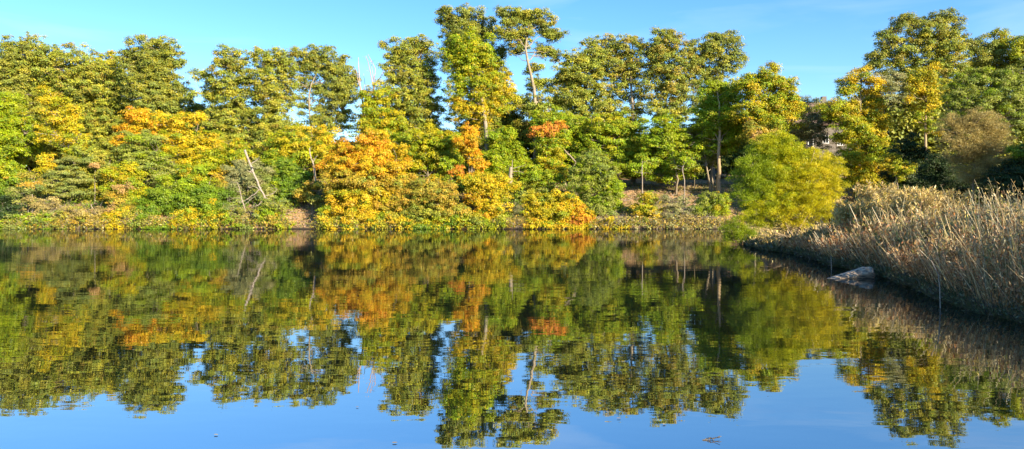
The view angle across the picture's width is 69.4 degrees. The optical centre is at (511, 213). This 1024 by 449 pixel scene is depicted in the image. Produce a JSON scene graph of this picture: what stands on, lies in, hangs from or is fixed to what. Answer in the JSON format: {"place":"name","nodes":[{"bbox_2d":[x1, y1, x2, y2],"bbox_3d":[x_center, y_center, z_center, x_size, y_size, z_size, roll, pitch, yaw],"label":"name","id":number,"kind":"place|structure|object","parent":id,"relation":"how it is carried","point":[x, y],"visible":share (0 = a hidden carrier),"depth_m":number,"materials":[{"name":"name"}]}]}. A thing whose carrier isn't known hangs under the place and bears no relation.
{"place":"outdoors","nodes":[
{"label":"outdoors","id":0,"kind":"place"},
{"bbox_2d":[0,229,1023,448],"bbox_3d":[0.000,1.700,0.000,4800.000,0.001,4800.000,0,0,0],"label":"water","id":1,"kind":"structure","parent":0,"point":[426,338],"depth_m":9.46,"materials":[{"name":"liquid"}]},
{"bbox_2d":[0,174,1023,320],"bbox_3d":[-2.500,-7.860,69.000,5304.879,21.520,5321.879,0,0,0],"label":"ground","id":2,"kind":"structure","parent":0,"point":[723,180],"depth_m":87.92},
{"bbox_2d":[0,194,24,220],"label":"bush","id":3,"kind":"object","parent":2,"relation":"on","point":[5,200],"visible":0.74,"depth_m":82.62,"materials":[{"name":"green plant"}]},
{"bbox_2d":[0,159,40,200],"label":"broadleaf tree","id":4,"kind":"object","parent":2,"relation":"on","point":[10,171],"visible":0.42,"depth_m":89.02,"materials":[{"name":"green plant"}]},
{"bbox_2d":[0,91,46,184],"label":"broadleaf tree","id":5,"kind":"object","parent":2,"relation":"on","point":[12,128],"visible":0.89,"depth_m":94.16,"materials":[{"name":"green plant"}]},
{"bbox_2d":[0,34,48,162],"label":"broadleaf tree","id":6,"kind":"object","parent":2,"relation":"on","point":[9,78],"visible":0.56,"depth_m":102.69,"materials":[{"name":"green plant"}]},
{"bbox_2d":[1,169,64,217],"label":"bush","id":7,"kind":"object","parent":2,"relation":"on","point":[26,186],"visible":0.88,"depth_m":83.11,"materials":[{"name":"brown plant"}]},
{"bbox_2d":[1,31,95,180],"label":"broadleaf tree","id":8,"kind":"object","parent":2,"relation":"on","point":[42,51],"visible":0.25,"depth_m":103.82,"materials":[{"name":"green plant"}]},
{"bbox_2d":[31,84,90,176],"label":"birch tree","id":9,"kind":"object","parent":2,"relation":"on","point":[69,127],"visible":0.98,"depth_m":92.24,"materials":[{"name":"yellow plant"}]},
{"bbox_2d":[32,143,89,197],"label":"maple tree","id":10,"kind":"object","parent":2,"relation":"on","point":[45,163],"visible":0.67,"depth_m":89.58,"materials":[{"name":"yellow plant"}]},
{"bbox_2d":[31,155,97,202],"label":"pine tree","id":11,"kind":"object","parent":2,"relation":"on","point":[62,175],"visible":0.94,"depth_m":86.03,"materials":[{"name":"green plant"}]},
{"bbox_2d":[38,201,105,220],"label":"bush","id":12,"kind":"object","parent":2,"relation":"on","point":[74,211],"visible":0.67,"depth_m":82.46,"materials":[{"name":"brown plant"}]},
{"bbox_2d":[38,41,135,175],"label":"broadleaf tree","id":13,"kind":"object","parent":2,"relation":"on","point":[86,78],"visible":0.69,"depth_m":103.10,"materials":[{"name":"green plant"}]},
{"bbox_2d":[57,144,130,201],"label":"broadleaf tree","id":14,"kind":"object","parent":2,"relation":"on","point":[96,176],"visible":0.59,"depth_m":87.94,"materials":[{"name":"green plant"}]},
{"bbox_2d":[96,202,120,219],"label":"bush","id":15,"kind":"object","parent":2,"relation":"on","point":[110,212],"visible":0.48,"depth_m":82.37,"materials":[{"name":"yellow plant"}]},
{"bbox_2d":[86,48,133,149],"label":"broadleaf tree","id":16,"kind":"object","parent":2,"relation":"on","point":[108,55],"visible":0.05,"depth_m":110.91,"materials":[{"name":"green plant"}]},
{"bbox_2d":[100,181,136,213],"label":"bush","id":17,"kind":"object","parent":2,"relation":"on","point":[118,194],"visible":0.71,"depth_m":83.66,"materials":[{"name":"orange plant"}]},
{"bbox_2d":[99,160,152,206],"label":"broadleaf tree","id":18,"kind":"object","parent":2,"relation":"on","point":[114,172],"visible":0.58,"depth_m":85.94,"materials":[{"name":"yellow plant"}]},
{"bbox_2d":[108,105,172,175],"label":"maple tree","id":19,"kind":"object","parent":2,"relation":"on","point":[140,119],"visible":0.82,"depth_m":91.97,"materials":[{"name":"orange plant"}]},
{"bbox_2d":[112,128,180,187],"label":"locust tree","id":20,"kind":"object","parent":2,"relation":"on","point":[145,155],"visible":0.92,"depth_m":87.86,"materials":[{"name":"green plant"}]},
{"bbox_2d":[110,34,195,162],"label":"oak tree","id":21,"kind":"object","parent":2,"relation":"on","point":[158,86],"visible":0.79,"depth_m":101.25,"materials":[{"name":"green plant"}]},
{"bbox_2d":[121,184,184,218],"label":"bush","id":22,"kind":"object","parent":2,"relation":"on","point":[156,200],"visible":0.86,"depth_m":83.15,"materials":[{"name":"green plant"}]},
{"bbox_2d":[154,110,224,169],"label":"maple tree","id":23,"kind":"object","parent":2,"relation":"on","point":[191,143],"visible":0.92,"depth_m":91.04,"materials":[{"name":"yellow plant"}]},
{"bbox_2d":[155,163,236,215],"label":"broadleaf tree","id":24,"kind":"object","parent":2,"relation":"on","point":[192,179],"visible":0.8,"depth_m":84.95,"materials":[{"name":"green plant"}]},
{"bbox_2d":[168,98,224,175],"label":"broadleaf tree","id":25,"kind":"object","parent":2,"relation":"on","point":[192,106],"visible":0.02,"depth_m":106.26,"materials":[{"name":"green plant"}]},
{"bbox_2d":[208,172,229,190],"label":"bush","id":26,"kind":"object","parent":2,"relation":"on","point":[222,183],"visible":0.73,"depth_m":86.96,"materials":[{"name":"yellow plant"}]},
{"bbox_2d":[182,43,265,174],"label":"oak tree","id":27,"kind":"object","parent":2,"relation":"on","point":[225,121],"visible":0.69,"depth_m":99.77,"materials":[{"name":"green plant"}]},
{"bbox_2d":[217,201,254,224],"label":"bush","id":28,"kind":"object","parent":2,"relation":"on","point":[235,209],"visible":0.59,"depth_m":81.94,"materials":[{"name":"green plant"}]},
{"bbox_2d":[212,138,275,174],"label":"broadleaf tree","id":29,"kind":"object","parent":2,"relation":"on","point":[231,151],"visible":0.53,"depth_m":92.84,"materials":[{"name":"green plant"}]},
{"bbox_2d":[219,158,282,204],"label":"broadleaf tree","id":30,"kind":"object","parent":2,"relation":"on","point":[241,175],"visible":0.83,"depth_m":87.17,"materials":[{"name":"green plant"}]},
{"bbox_2d":[238,150,276,213],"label":"dead tree","id":31,"kind":"object","parent":2,"relation":"on","point":[252,170],"visible":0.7,"depth_m":84.54,"materials":[{"name":"grey wood"}]},
{"bbox_2d":[236,45,306,159],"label":"broadleaf tree","id":32,"kind":"object","parent":2,"relation":"on","point":[272,117],"visible":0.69,"depth_m":98.92,"materials":[{"name":"green plant"}]},
{"bbox_2d":[254,197,293,220],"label":"bush","id":33,"kind":"object","parent":2,"relation":"on","point":[267,206],"visible":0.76,"depth_m":82.05,"materials":[{"name":"green plant"}]},
{"bbox_2d":[267,156,316,202],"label":"cedar tree","id":34,"kind":"object","parent":2,"relation":"on","point":[293,175],"visible":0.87,"depth_m":87.14,"materials":[{"name":"green plant"}]},
{"bbox_2d":[4,178,589,210],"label":"bank scrub","id":35,"kind":"object","parent":2,"relation":"on","point":[72,200],"visible":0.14,"depth_m":87.36,"materials":[{"name":"orange plant"}]},
{"bbox_2d":[258,122,342,171],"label":"broadleaf tree","id":36,"kind":"object","parent":2,"relation":"on","point":[285,145],"visible":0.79,"depth_m":90.91,"materials":[{"name":"yellow plant"}]},
{"bbox_2d":[291,180,326,210],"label":"bush","id":37,"kind":"object","parent":2,"relation":"on","point":[312,198],"visible":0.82,"depth_m":85.18,"materials":[{"name":"green plant"}]},
{"bbox_2d":[286,43,361,180],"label":"broadleaf tree","id":38,"kind":"object","parent":2,"relation":"on","point":[335,91],"visible":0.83,"depth_m":100.93,"materials":[{"name":"green plant"}]},
{"bbox_2d":[0,194,717,228],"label":"waterside foliage","id":39,"kind":"object","parent":2,"relation":"on","point":[480,221],"visible":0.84,"depth_m":80.94,"materials":[{"name":"green plant"}]},
{"bbox_2d":[313,127,418,223],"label":"maple tree","id":40,"kind":"object","parent":2,"relation":"on","point":[354,190],"visible":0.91,"depth_m":82.05,"materials":[{"name":"orange plant"}]},
{"bbox_2d":[5,206,728,228],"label":"waterside herbs","id":41,"kind":"object","parent":2,"relation":"on","point":[404,226],"visible":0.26,"depth_m":81.38,"materials":[{"name":"green plant"}]},
{"bbox_2d":[0,212,734,228],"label":"waterside brush","id":42,"kind":"object","parent":2,"relation":"on","point":[312,226],"visible":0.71,"depth_m":81.18,"materials":[{"name":"green plant"}]},
{"bbox_2d":[347,79,409,143],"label":"broadleaf tree","id":43,"kind":"object","parent":2,"relation":"on","point":[373,119],"visible":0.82,"depth_m":96.94,"materials":[{"name":"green plant"}]},
{"bbox_2d":[2,181,779,228],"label":"leaf litter","id":44,"kind":"object","parent":2,"relation":"on","point":[629,187],"visible":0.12,"depth_m":89.64,"materials":[{"name":"plant"}]},
{"bbox_2d":[23,190,758,227],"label":"fallen sticks","id":45,"kind":"object","parent":2,"relation":"on","point":[502,205],"visible":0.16,"depth_m":86.18,"materials":[{"name":"brown wood"}]},
{"bbox_2d":[370,33,453,140],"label":"broadleaf tree","id":46,"kind":"object","parent":2,"relation":"on","point":[416,75],"visible":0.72,"depth_m":99.76,"materials":[{"name":"green plant"}]},
{"bbox_2d":[372,127,470,178],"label":"broadleaf tree","id":47,"kind":"object","parent":2,"relation":"on","point":[395,133],"visible":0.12,"depth_m":95.25,"materials":[{"name":"green plant"}]},
{"bbox_2d":[393,121,464,176],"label":"broadleaf tree","id":48,"kind":"object","parent":2,"relation":"on","point":[433,145],"visible":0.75,"depth_m":93.05,"materials":[{"name":"green plant"}]},
{"bbox_2d":[391,176,473,224],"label":"bush","id":49,"kind":"object","parent":2,"relation":"on","point":[426,194],"visible":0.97,"depth_m":81.82,"materials":[{"name":"yellow plant"}]},
{"bbox_2d":[429,156,478,199],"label":"bush","id":50,"kind":"object","parent":2,"relation":"on","point":[450,171],"visible":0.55,"depth_m":86.20,"materials":[{"name":"orange plant"}]},
{"bbox_2d":[450,121,490,194],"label":"maple tree","id":51,"kind":"object","parent":2,"relation":"on","point":[468,145],"visible":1,"depth_m":89.38,"materials":[{"name":"orange plant"}]},
{"bbox_2d":[440,24,523,161],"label":"broadleaf tree","id":52,"kind":"object","parent":2,"relation":"on","point":[490,88],"visible":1,"depth_m":95.71,"materials":[{"name":"green plant"}]},
{"bbox_2d":[434,2,532,172],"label":"oak tree","id":53,"kind":"object","parent":2,"relation":"on","point":[452,23],"visible":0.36,"depth_m":104.64,"materials":[{"name":"green plant"}]},
{"bbox_2d":[460,171,523,220],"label":"maple tree","id":54,"kind":"object","parent":2,"relation":"on","point":[484,185],"visible":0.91,"depth_m":82.76,"materials":[{"name":"yellow plant"}]},
{"bbox_2d":[473,125,531,187],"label":"broadleaf tree","id":55,"kind":"object","parent":2,"relation":"on","point":[501,153],"visible":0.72,"depth_m":91.84,"materials":[{"name":"green plant"}]},
{"bbox_2d":[505,201,530,222],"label":"bush","id":56,"kind":"object","parent":2,"relation":"on","point":[517,211],"visible":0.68,"depth_m":82.54,"materials":[{"name":"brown plant"}]},
{"bbox_2d":[15,81,1023,203],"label":"understory","id":57,"kind":"object","parent":2,"relation":"on","point":[903,120],"visible":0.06,"depth_m":86.05,"materials":[{"name":"green plant"}]},
{"bbox_2d":[489,5,569,161],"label":"broadleaf tree","id":58,"kind":"object","parent":2,"relation":"on","point":[529,21],"visible":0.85,"depth_m":101.11,"materials":[{"name":"green plant"}]},
{"bbox_2d":[501,158,564,203],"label":"broadleaf tree","id":59,"kind":"object","parent":2,"relation":"on","point":[530,175],"visible":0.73,"depth_m":87.15,"materials":[{"name":"green plant"}]},
{"bbox_2d":[526,120,572,193],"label":"maple tree","id":60,"kind":"object","parent":2,"relation":"on","point":[550,132],"visible":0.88,"depth_m":90.39,"materials":[{"name":"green plant"}]},
{"bbox_2d":[518,188,584,226],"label":"bush","id":61,"kind":"object","parent":2,"relation":"on","point":[552,207],"visible":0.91,"depth_m":81.91,"materials":[{"name":"yellow plant"}]},
{"bbox_2d":[527,102,593,185],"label":"oak tree","id":62,"kind":"object","parent":2,"relation":"on","point":[553,115],"visible":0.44,"depth_m":95.69,"materials":[{"name":"green plant"}]},
{"bbox_2d":[559,191,596,225],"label":"bush","id":63,"kind":"object","parent":2,"relation":"on","point":[579,215],"visible":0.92,"depth_m":81.79,"materials":[{"name":"orange plant"}]},
{"bbox_2d":[545,38,629,146],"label":"broadleaf tree","id":64,"kind":"object","parent":2,"relation":"on","point":[574,80],"visible":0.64,"depth_m":100.81,"materials":[{"name":"green plant"}]},
{"bbox_2d":[563,147,631,217],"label":"broadleaf tree","id":65,"kind":"object","parent":2,"relation":"on","point":[585,168],"visible":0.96,"depth_m":85.03,"materials":[{"name":"green plant"}]},
{"bbox_2d":[582,32,647,182],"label":"broadleaf tree","id":66,"kind":"object","parent":2,"relation":"on","point":[616,49],"visible":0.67,"depth_m":101.84,"materials":[{"name":"green plant"}]},
{"bbox_2d":[599,213,634,225],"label":"bush","id":67,"kind":"object","parent":2,"relation":"on","point":[611,218],"visible":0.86,"depth_m":81.45,"materials":[{"name":"yellow plant"}]},
{"bbox_2d":[576,110,662,179],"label":"maple tree","id":68,"kind":"object","parent":2,"relation":"on","point":[620,144],"visible":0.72,"depth_m":93.65,"materials":[{"name":"green plant"}]},
{"bbox_2d":[622,152,663,196],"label":"young tree","id":69,"kind":"object","parent":2,"relation":"on","point":[641,164],"visible":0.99,"depth_m":88.39,"materials":[{"name":"green plant"}]},
{"bbox_2d":[627,190,665,221],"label":"bush","id":70,"kind":"object","parent":2,"relation":"on","point":[646,199],"visible":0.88,"depth_m":83.27,"materials":[{"name":"yellow plant"}]},
{"bbox_2d":[629,25,703,174],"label":"broadleaf tree","id":71,"kind":"object","parent":2,"relation":"on","point":[661,49],"visible":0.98,"depth_m":99.87,"materials":[{"name":"green plant"}]},
{"bbox_2d":[635,110,702,195],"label":"maple tree","id":72,"kind":"object","parent":2,"relation":"on","point":[668,140],"visible":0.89,"depth_m":90.12,"materials":[{"name":"green plant"}]},
{"bbox_2d":[647,192,695,221],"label":"bush","id":73,"kind":"object","parent":2,"relation":"on","point":[673,208],"visible":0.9,"depth_m":82.78,"materials":[{"name":"brown plant"}]},
{"bbox_2d":[665,150,700,202],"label":"young tree","id":74,"kind":"object","parent":2,"relation":"on","point":[686,160],"visible":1,"depth_m":87.38,"materials":[{"name":"green plant"}]},
{"bbox_2d":[674,207,725,224],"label":"bush","id":75,"kind":"object","parent":2,"relation":"on","point":[682,216],"visible":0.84,"depth_m":81.92,"materials":[{"name":"brown plant"}]},
{"bbox_2d":[678,118,731,192],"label":"locust tree","id":76,"kind":"object","parent":2,"relation":"on","point":[711,160],"visible":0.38,"depth_m":91.19,"materials":[{"name":"green plant"}]},
{"bbox_2d":[667,29,749,182],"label":"broadleaf tree","id":77,"kind":"object","parent":2,"relation":"on","point":[712,49],"visible":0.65,"depth_m":101.06,"materials":[{"name":"green plant"}]},
{"bbox_2d":[687,191,731,217],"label":"bush","id":78,"kind":"object","parent":2,"relation":"on","point":[716,202],"visible":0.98,"depth_m":83.16,"materials":[{"name":"green plant"}]},
{"bbox_2d":[686,79,747,193],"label":"maple tree","id":79,"kind":"object","parent":2,"relation":"on","point":[712,107],"visible":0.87,"depth_m":89.07,"materials":[{"name":"green plant"}]},
{"bbox_2d":[718,210,763,243],"bbox_3d":[12.673,0.843,40.939,2.593,2.260,1.861,0,0,17],"label":"willow bush","id":80,"kind":"object","parent":2,"relation":"on","point":[739,228],"visible":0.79,"depth_m":40.77,"materials":[{"name":"green plant"}]},
{"bbox_2d":[742,119,762,215],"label":"tree","id":81,"kind":"object","parent":2,"relation":"on","point":[751,132],"visible":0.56,"depth_m":82.90,"materials":[{"name":"green plant"}]},
{"bbox_2d":[724,60,809,211],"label":"maple tree","id":82,"kind":"object","parent":2,"relation":"on","point":[772,109],"visible":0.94,"depth_m":84.79,"materials":[{"name":"green plant"}]},
{"bbox_2d":[725,129,851,235],"bbox_3d":[13.074,-1.174,34.908,6.086,5.725,2.748,0,0,0],"label":"willow bush","id":83,"kind":"object","parent":2,"relation":"on","point":[775,153],"visible":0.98,"depth_m":34.58,"materials":[{"name":"green plant"}]},
{"bbox_2d":[754,212,811,245],"bbox_3d":[12.534,0.730,34.527,2.821,1.595,0.966,0,0,6],"label":"dead branch","id":84,"kind":"object","parent":83,"relation":"attached to","point":[779,234],"visible":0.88,"depth_m":34.50,"materials":[{"name":"brown wood"}]},
{"bbox_2d":[744,221,874,249],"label":"weeds","id":85,"kind":"object","parent":2,"relation":"on","point":[761,231],"visible":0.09,"depth_m":39.76,"materials":[{"name":"plant"}]},
{"bbox_2d":[786,94,848,192],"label":"bare tree","id":86,"kind":"object","parent":2,"relation":"on","point":[808,134],"visible":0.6,"depth_m":88.59,"materials":[{"name":"brown plant"}]},
{"bbox_2d":[785,96,850,175],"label":"house","id":87,"kind":"structure","parent":2,"relation":"on","point":[830,131],"depth_m":118.00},
{"bbox_2d":[827,267,874,278],"bbox_3d":[8.860,1.659,19.501,1.543,0.506,0.524,0,0,-21],"label":"rock","id":88,"kind":"object","parent":2,"relation":"on","point":[864,272],"visible":0.5,"depth_m":19.46,"materials":[{"name":"grey stone"}]},
{"bbox_2d":[810,65,898,197],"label":"maple tree","id":89,"kind":"object","parent":2,"relation":"on","point":[863,170],"visible":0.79,"depth_m":82.34,"materials":[{"name":"green plant"}]},
{"bbox_2d":[742,227,1023,322],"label":"bank","id":90,"kind":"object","parent":2,"relation":"on","point":[909,280],"visible":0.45,"depth_m":15.71,"materials":[{"name":"brown soil"}]},
{"bbox_2d":[869,68,916,143],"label":"locust tree","id":91,"kind":"object","parent":2,"relation":"on","point":[893,82],"visible":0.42,"depth_m":86.32,"materials":[{"name":"green plant"}]},
{"bbox_2d":[771,178,1023,313],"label":"dry weeds","id":92,"kind":"object","parent":2,"relation":"on","point":[915,261],"visible":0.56,"depth_m":17.35,"materials":[{"name":"brown plant"}]},
{"bbox_2d":[877,151,918,188],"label":"bush","id":93,"kind":"object","parent":2,"relation":"on","point":[891,165],"visible":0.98,"depth_m":73.61,"materials":[{"name":"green plant"}]},
{"bbox_2d":[875,131,941,198],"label":"evergreen tree","id":94,"kind":"object","parent":2,"relation":"on","point":[917,153],"visible":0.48,"depth_m":75.34,"materials":[{"name":"green plant"}]},
{"bbox_2d":[862,7,978,145],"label":"oak tree","id":95,"kind":"object","parent":2,"relation":"on","point":[927,37],"visible":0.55,"depth_m":87.90,"materials":[{"name":"green plant"}]},
{"bbox_2d":[820,180,1023,289],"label":"dry reeds","id":96,"kind":"object","parent":2,"relation":"on","point":[974,215],"visible":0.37,"depth_m":19.66,"materials":[{"name":"beige plant"}]},
{"bbox_2d":[900,61,949,146],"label":"maple tree","id":97,"kind":"object","parent":2,"relation":"on","point":[928,91],"visible":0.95,"depth_m":79.50,"materials":[{"name":"yellow plant"}]},
{"bbox_2d":[915,153,1004,208],"bbox_3d":[34.906,-1.827,57.006,7.387,5.894,4.152,0,0,0],"label":"evergreen tree","id":98,"kind":"object","parent":2,"relation":"on","point":[940,165],"visible":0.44,"depth_m":56.47,"materials":[{"name":"green plant"}]},
{"bbox_2d":[930,106,1017,209],"bbox_3d":[32.521,-3.167,51.841,6.019,8.777,3.962,0,0,0],"label":"willow bush","id":99,"kind":"object","parent":2,"relation":"on","point":[987,147],"visible":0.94,"depth_m":51.41,"materials":[{"name":"brown plant"}]},
{"bbox_2d":[932,65,1023,159],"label":"locust tree","id":100,"kind":"object","parent":2,"relation":"on","point":[979,93],"visible":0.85,"depth_m":69.05,"materials":[{"name":"green plant"}]},
{"bbox_2d":[958,26,1019,86],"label":"broadleaf tree","id":101,"kind":"object","parent":2,"relation":"on","point":[993,52],"visible":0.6,"depth_m":88.76,"materials":[{"name":"green plant"}]},
{"bbox_2d":[972,143,1023,204],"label":"evergreen tree","id":102,"kind":"object","parent":2,"relation":"on","point":[1014,171],"visible":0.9,"depth_m":49.61,"materials":[{"name":"green plant"}]},
{"bbox_2d":[1005,34,1023,88],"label":"broadleaf tree","id":103,"kind":"object","parent":2,"relation":"on","point":[1018,45],"visible":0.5,"depth_m":85.97,"materials":[{"name":"green plant"}]},
{"bbox_2d":[0,0,1023,165],"label":"sky","id":104,"kind":"structure","parent":0,"point":[818,42],"materials":[{"name":"blue"}]},
{"bbox_2d":[830,197,873,229],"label":"plume grass","id":105,"kind":"object","parent":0,"point":[841,210],"depth_m":30.67,"materials":[{"name":"beige plant"}]},
{"bbox_2d":[852,180,909,217],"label":"plume grass","id":106,"kind":"object","parent":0,"point":[868,192],"depth_m":29.02,"materials":[{"name":"beige plant"}]},
{"bbox_2d":[860,185,945,230],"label":"plume grass","id":107,"kind":"object","parent":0,"point":[900,198],"depth_m":26.93,"materials":[{"name":"beige plant"}]},
{"bbox_2d":[901,185,973,237],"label":"plume grass","id":108,"kind":"object","parent":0,"point":[930,202],"depth_m":25.67,"materials":[{"name":"beige plant"}]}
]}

